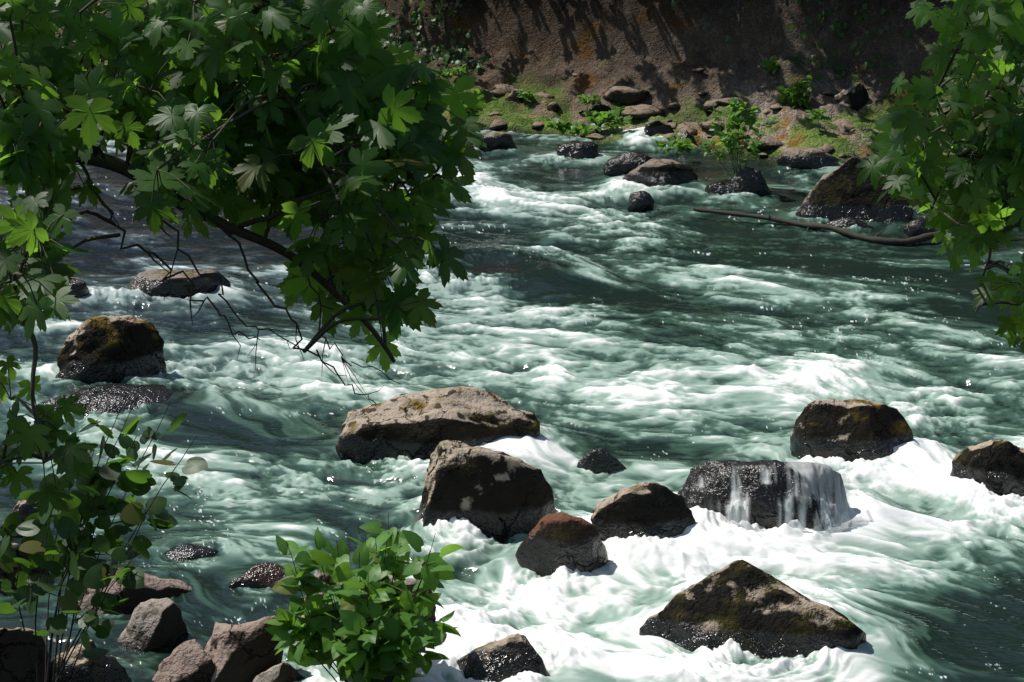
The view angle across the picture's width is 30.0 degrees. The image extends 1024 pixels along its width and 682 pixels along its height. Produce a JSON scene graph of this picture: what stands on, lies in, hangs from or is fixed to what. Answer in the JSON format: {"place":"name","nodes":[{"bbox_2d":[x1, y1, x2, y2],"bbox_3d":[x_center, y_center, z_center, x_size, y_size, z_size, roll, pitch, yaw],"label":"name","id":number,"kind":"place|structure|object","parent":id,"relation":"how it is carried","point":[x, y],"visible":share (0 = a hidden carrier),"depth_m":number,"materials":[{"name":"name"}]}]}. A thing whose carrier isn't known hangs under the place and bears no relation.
{"place":"outdoors","nodes":[
{"label":"outdoors","id":0,"kind":"place"},
{"bbox_2d":[0,394,207,681],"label":"shrub","id":1,"kind":"object","parent":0,"point":[87,569],"depth_m":7.29,"materials":[{"name":"green plant"}]},
{"bbox_2d":[263,512,464,681],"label":"shrub","id":2,"kind":"object","parent":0,"point":[375,657],"depth_m":12.46,"materials":[{"name":"green plant"}]},
{"bbox_2d":[0,120,1023,681],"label":"river water","id":3,"kind":"structure","parent":0,"point":[672,338],"depth_m":19.11,"materials":[{"name":"liquid"}]},
{"bbox_2d":[0,500,46,537],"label":"bank rock","id":4,"kind":"object","parent":3,"relation":"in","point":[22,508],"visible":0.21,"depth_m":15.69,"materials":[{"name":"grey stone"}]},
{"bbox_2d":[0,627,49,681],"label":"bank rock","id":5,"kind":"object","parent":3,"relation":"in","point":[16,663],"visible":0.84,"depth_m":12.85,"materials":[{"name":"black stone"}]},
{"bbox_2d":[0,543,49,593],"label":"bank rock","id":6,"kind":"object","parent":3,"relation":"in","point":[10,577],"visible":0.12,"depth_m":14.53,"materials":[{"name":"black stone"}]},
{"bbox_2d":[67,278,89,297],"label":"flat rock","id":7,"kind":"object","parent":3,"relation":"in","point":[79,288],"visible":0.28,"depth_m":22.71,"materials":[{"name":"grey stone"}]},
{"bbox_2d":[49,640,131,681],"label":"bank rock","id":8,"kind":"object","parent":3,"relation":"in","point":[106,668],"visible":0.72,"depth_m":12.89,"materials":[{"name":"grey stone"}]},
{"bbox_2d":[42,383,172,413],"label":"hump rock","id":9,"kind":"object","parent":3,"relation":"in","point":[108,398],"visible":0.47,"depth_m":18.80,"materials":[{"name":"grey stone"}]},
{"bbox_2d":[55,315,166,384],"bbox_3d":[-4.145,0.248,19.754,1.091,1.081,0.599,0,16,0],"label":"boulder","id":10,"kind":"object","parent":3,"relation":"in","point":[110,348],"visible":0.65,"depth_m":19.54,"materials":[{"name":"brown stone"}]},
{"bbox_2d":[78,568,192,613],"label":"bank rock","id":11,"kind":"object","parent":3,"relation":"in","point":[156,588],"visible":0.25,"depth_m":14.24,"materials":[{"name":"stone"}]},
{"bbox_2d":[117,598,187,651],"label":"bank rock","id":12,"kind":"object","parent":3,"relation":"in","point":[156,624],"visible":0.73,"depth_m":13.62,"materials":[{"name":"grey stone"}]},
{"bbox_2d":[128,268,230,298],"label":"flat rock","id":13,"kind":"object","parent":3,"relation":"in","point":[150,282],"visible":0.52,"depth_m":22.82,"materials":[{"name":"grey stone"}]},
{"bbox_2d":[152,639,214,681],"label":"bank rock","id":14,"kind":"object","parent":3,"relation":"in","point":[189,661],"visible":0.99,"depth_m":12.89,"materials":[{"name":"brown stone"}]},
{"bbox_2d":[164,543,218,560],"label":"bank rock","id":15,"kind":"object","parent":3,"relation":"in","point":[185,551],"visible":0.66,"depth_m":15.23,"materials":[{"name":"grey stone"}]},
{"bbox_2d":[205,616,283,681],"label":"bank rock","id":16,"kind":"object","parent":3,"relation":"in","point":[244,652],"visible":0.69,"depth_m":12.94,"materials":[{"name":"brown stone"}]},
{"bbox_2d":[228,563,301,590],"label":"bank rock","id":17,"kind":"object","parent":3,"relation":"in","point":[263,575],"visible":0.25,"depth_m":14.64,"materials":[{"name":"grey stone"}]},
{"bbox_2d":[253,662,304,681],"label":"bank rock","id":18,"kind":"object","parent":3,"relation":"in","point":[283,672],"visible":1,"depth_m":12.84,"materials":[{"name":"grey stone"}]},
{"bbox_2d":[296,570,435,642],"bbox_3d":[-1.052,2.068,13.812,1.095,1.091,0.549,-5,17,-17],"label":"bank rock","id":19,"kind":"object","parent":3,"relation":"in","point":[410,583],"visible":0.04,"depth_m":13.63,"materials":[{"name":"stone"}]},
{"bbox_2d":[347,675,392,681],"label":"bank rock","id":20,"kind":"object","parent":3,"relation":"in","point":[389,678],"visible":0.02,"depth_m":12.96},
{"bbox_2d":[335,386,539,464],"bbox_3d":[-0.672,1.022,17.477,1.874,1.167,0.654,0,16,0],"label":"boulder","id":21,"kind":"object","parent":3,"relation":"in","point":[421,425],"visible":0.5,"depth_m":17.27,"materials":[{"name":"brown stone"}]},
{"bbox_2d":[413,440,555,543],"bbox_3d":[-0.258,1.541,15.797,1.256,1.506,0.530,0,16,0],"label":"boulder","id":22,"kind":"object","parent":3,"relation":"in","point":[501,497],"visible":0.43,"depth_m":15.52,"materials":[{"name":"brown stone"}]},
{"bbox_2d":[472,132,515,151],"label":"rock","id":23,"kind":"object","parent":3,"relation":"in","point":[496,140],"visible":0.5,"depth_m":31.91,"materials":[{"name":"grey stone"}]},
{"bbox_2d":[469,263,522,273],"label":"hump rock","id":24,"kind":"object","parent":3,"relation":"in","point":[492,268],"visible":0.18,"depth_m":24.14,"materials":[{"name":"grey stone"}]},
{"bbox_2d":[456,633,547,681],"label":"bank rock","id":25,"kind":"object","parent":3,"relation":"in","point":[509,656],"visible":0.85,"depth_m":13.03,"materials":[{"name":"grey stone"}]},
{"bbox_2d":[515,512,608,576],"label":"red boulder","id":26,"kind":"object","parent":3,"relation":"in","point":[550,544],"visible":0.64,"depth_m":14.86,"materials":[{"name":"brown stone"}]},
{"bbox_2d":[556,140,599,158],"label":"rock","id":27,"kind":"object","parent":3,"relation":"in","point":[575,149],"visible":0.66,"depth_m":31.16,"materials":[{"name":"grey stone"}]},
{"bbox_2d":[577,447,625,473],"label":"boulder","id":28,"kind":"object","parent":3,"relation":"in","point":[600,460],"visible":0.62,"depth_m":16.97,"materials":[{"name":"grey stone"}]},
{"bbox_2d":[603,151,651,176],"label":"rock","id":29,"kind":"object","parent":3,"relation":"in","point":[623,163],"visible":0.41,"depth_m":29.57,"materials":[{"name":"grey stone"}]},
{"bbox_2d":[627,190,653,212],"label":"rock","id":30,"kind":"object","parent":3,"relation":"in","point":[641,200],"visible":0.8,"depth_m":27.74,"materials":[{"name":"grey stone"}]},
{"bbox_2d":[590,482,695,540],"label":"boulder","id":31,"kind":"object","parent":3,"relation":"in","point":[653,509],"visible":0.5,"depth_m":15.27,"materials":[{"name":"brown stone"}]},
{"bbox_2d":[623,158,697,186],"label":"rock","id":32,"kind":"object","parent":3,"relation":"in","point":[656,172],"visible":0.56,"depth_m":28.89,"materials":[{"name":"grey stone"}]},
{"bbox_2d":[704,180,746,194],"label":"rock","id":33,"kind":"object","parent":3,"relation":"in","point":[721,187],"visible":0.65,"depth_m":28.42,"materials":[{"name":"grey stone"}]},
{"bbox_2d":[730,167,771,195],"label":"rock","id":34,"kind":"object","parent":3,"relation":"in","point":[749,179],"visible":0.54,"depth_m":28.39,"materials":[{"name":"grey stone"}]},
{"bbox_2d":[639,560,865,658],"bbox_3d":[1.711,2.100,13.616,1.605,1.109,0.724,0,16,0],"label":"boulder","id":35,"kind":"object","parent":3,"relation":"in","point":[754,610],"visible":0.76,"depth_m":13.38,"materials":[{"name":"stone"}]},
{"bbox_2d":[678,460,849,528],"bbox_3d":[2.125,1.528,15.965,1.538,1.180,0.807,0,16,0],"label":"boulder","id":36,"kind":"object","parent":3,"relation":"in","point":[708,484],"visible":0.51,"depth_m":15.65,"materials":[{"name":"grey stone"}]},
{"bbox_2d":[727,472,850,532],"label":"waterfall","id":37,"kind":"structure","parent":36,"relation":"on","point":[733,515],"depth_m":15.50,"materials":[{"name":"white liquid"}]},
{"bbox_2d":[777,147,839,169],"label":"rock","id":38,"kind":"object","parent":3,"relation":"in","point":[810,158],"visible":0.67,"depth_m":30.20,"materials":[{"name":"grey stone"}]},
{"bbox_2d":[693,207,962,244],"bbox_3d":[5.373,-1.578,26.139,5.867,0.667,1.423,3,17,9],"label":"fallen branch","id":39,"kind":"object","parent":3,"relation":"in","point":[925,237],"visible":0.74,"depth_m":25.95,"materials":[{"name":"brown wood"}]},
{"bbox_2d":[825,217,873,228],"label":"rock","id":40,"kind":"object","parent":3,"relation":"in","point":[845,222],"visible":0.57,"depth_m":26.15,"materials":[{"name":"grey stone"}]},
{"bbox_2d":[790,399,913,461],"bbox_3d":[3.108,1.017,17.402,1.133,1.005,0.581,0,16,0],"label":"boulder","id":41,"kind":"object","parent":3,"relation":"in","point":[851,430],"visible":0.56,"depth_m":17.22,"materials":[{"name":"brown stone"}]},
{"bbox_2d":[795,157,913,221],"bbox_3d":[4.799,-1.732,26.916,1.647,1.742,0.881,0,16,0],"label":"boulder","id":42,"kind":"object","parent":3,"relation":"in","point":[837,193],"visible":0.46,"depth_m":26.64,"materials":[{"name":"stone"}]},
{"bbox_2d":[903,219,935,237],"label":"rock","id":43,"kind":"object","parent":3,"relation":"in","point":[915,227],"visible":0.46,"depth_m":25.86,"materials":[{"name":"grey stone"}]},
{"bbox_2d":[950,440,1023,496],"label":"boulder","id":44,"kind":"object","parent":3,"relation":"in","point":[996,467],"visible":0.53,"depth_m":16.37,"materials":[{"name":"brown stone"}]},
{"bbox_2d":[53,0,1023,161],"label":"bank","id":45,"kind":"structure","parent":0,"point":[659,50],"depth_m":34.23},
{"bbox_2d":[433,67,453,79],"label":"bank weed","id":46,"kind":"object","parent":45,"relation":"on","point":[446,73],"depth_m":35.61,"materials":[{"name":"green plant"}]},
{"bbox_2d":[449,88,484,117],"bbox_3d":[-0.770,-3.938,32.836,0.659,0.808,0.575,0,16,0],"label":"shrub","id":47,"kind":"object","parent":45,"relation":"on","point":[477,91],"depth_m":32.81,"materials":[{"name":"green plant"}]},
{"bbox_2d":[450,64,485,75],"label":"bank weed","id":48,"kind":"object","parent":45,"relation":"on","point":[460,72],"depth_m":35.74,"materials":[{"name":"green plant"}]},
{"bbox_2d":[504,88,530,103],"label":"rock","id":49,"kind":"object","parent":45,"relation":"on","point":[513,95],"visible":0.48,"depth_m":34.93,"materials":[{"name":"grey stone"}]},
{"bbox_2d":[516,87,536,103],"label":"bank weed","id":50,"kind":"object","parent":45,"relation":"on","point":[525,94],"depth_m":34.75,"materials":[{"name":"green plant"}]},
{"bbox_2d":[542,117,596,139],"bbox_3d":[0.997,-3.602,32.432,1.013,0.354,0.609,10,19,30],"label":"shrub","id":51,"kind":"object","parent":45,"relation":"on","point":[561,126],"depth_m":32.43,"materials":[{"name":"green plant"}]},
{"bbox_2d":[576,92,600,109],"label":"bank weed","id":52,"kind":"object","parent":45,"relation":"on","point":[592,97],"depth_m":34.13,"materials":[{"name":"green plant"}]},
{"bbox_2d":[586,104,610,116],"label":"rock","id":53,"kind":"object","parent":45,"relation":"on","point":[600,107],"visible":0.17,"depth_m":34.09,"materials":[{"name":"black stone"}]},
{"bbox_2d":[582,109,632,133],"bbox_3d":[1.649,-3.798,33.116,0.582,0.466,0.955,-10,19,-32],"label":"shrub","id":54,"kind":"object","parent":45,"relation":"on","point":[609,115],"depth_m":32.99,"materials":[{"name":"green plant"}]},
{"bbox_2d":[616,103,629,115],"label":"plant","id":55,"kind":"object","parent":45,"relation":"on","point":[622,107],"visible":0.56,"depth_m":33.96,"materials":[{"name":"green plant"}]},
{"bbox_2d":[407,68,855,157],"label":"bank stones","id":56,"kind":"object","parent":45,"relation":"on","point":[623,95],"visible":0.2,"depth_m":33.51,"materials":[{"name":"stone"}]},
{"bbox_2d":[376,0,910,88],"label":"ivy leaves","id":57,"kind":"object","parent":45,"relation":"on","point":[455,58],"visible":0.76,"depth_m":36.41,"materials":[{"name":"green plant"}]},
{"bbox_2d":[644,120,674,136],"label":"rock","id":58,"kind":"object","parent":45,"relation":"on","point":[653,127],"visible":0.49,"depth_m":32.67,"materials":[{"name":"black stone"}]},
{"bbox_2d":[655,132,692,158],"bbox_3d":[2.624,-3.139,30.857,0.656,0.402,0.928,0,16,0],"label":"shrub","id":59,"kind":"object","parent":45,"relation":"on","point":[681,146],"depth_m":30.74,"materials":[{"name":"green plant"}]},
{"bbox_2d":[675,130,697,145],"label":"rock","id":60,"kind":"object","parent":45,"relation":"on","point":[686,134],"visible":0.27,"depth_m":32.22,"materials":[{"name":"grey stone"}]},
{"bbox_2d":[760,55,779,74],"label":"bank weed","id":61,"kind":"object","parent":45,"relation":"on","point":[769,66],"depth_m":33.48,"materials":[{"name":"green plant"}]},
{"bbox_2d":[776,74,816,109],"bbox_3d":[4.881,-4.076,32.912,0.718,1.064,0.565,0,16,0],"label":"shrub","id":62,"kind":"object","parent":45,"relation":"on","point":[797,88],"depth_m":32.82,"materials":[{"name":"green plant"}]},
{"bbox_2d":[805,108,831,129],"bbox_3d":[5.088,-3.681,31.646,0.472,0.387,0.300,-13,21,-38],"label":"bank weed","id":63,"kind":"object","parent":45,"relation":"on","point":[818,114],"depth_m":31.57,"materials":[{"name":"green plant"}]},
{"bbox_2d":[833,82,868,110],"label":"rock","id":64,"kind":"object","parent":45,"relation":"on","point":[855,96],"visible":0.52,"depth_m":32.76,"materials":[{"name":"grey stone"}]},
{"bbox_2d":[701,97,777,177],"bbox_3d":[3.400,-2.954,28.661,0.978,1.289,1.031,12,20,35],"label":"shrub","id":65,"kind":"object","parent":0,"point":[733,120],"depth_m":28.66,"materials":[{"name":"green plant"}]},
{"bbox_3d":[-2.939,-5.411,5.666,9.752,4.914,10.501,0,16,0],"label":"maple","id":66,"kind":"object","parent":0,"visible":0},
{"bbox_2d":[0,0,463,492],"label":"tree branches","id":67,"kind":"object","parent":66,"relation":"attached to","point":[99,158],"visible":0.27,"depth_m":4.95,"materials":[{"name":"brown plant"}]},
{"bbox_2d":[0,0,486,517],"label":"maple leaves","id":68,"kind":"object","parent":67,"relation":"attached to","point":[350,64],"visible":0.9,"depth_m":4.76,"materials":[{"name":"green plant"}]},
{"bbox_2d":[855,0,1023,352],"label":"maple","id":69,"kind":"object","parent":66,"relation":"on","point":[895,145],"depth_m":5.73,"materials":[{"name":"green plant"}]}
]}

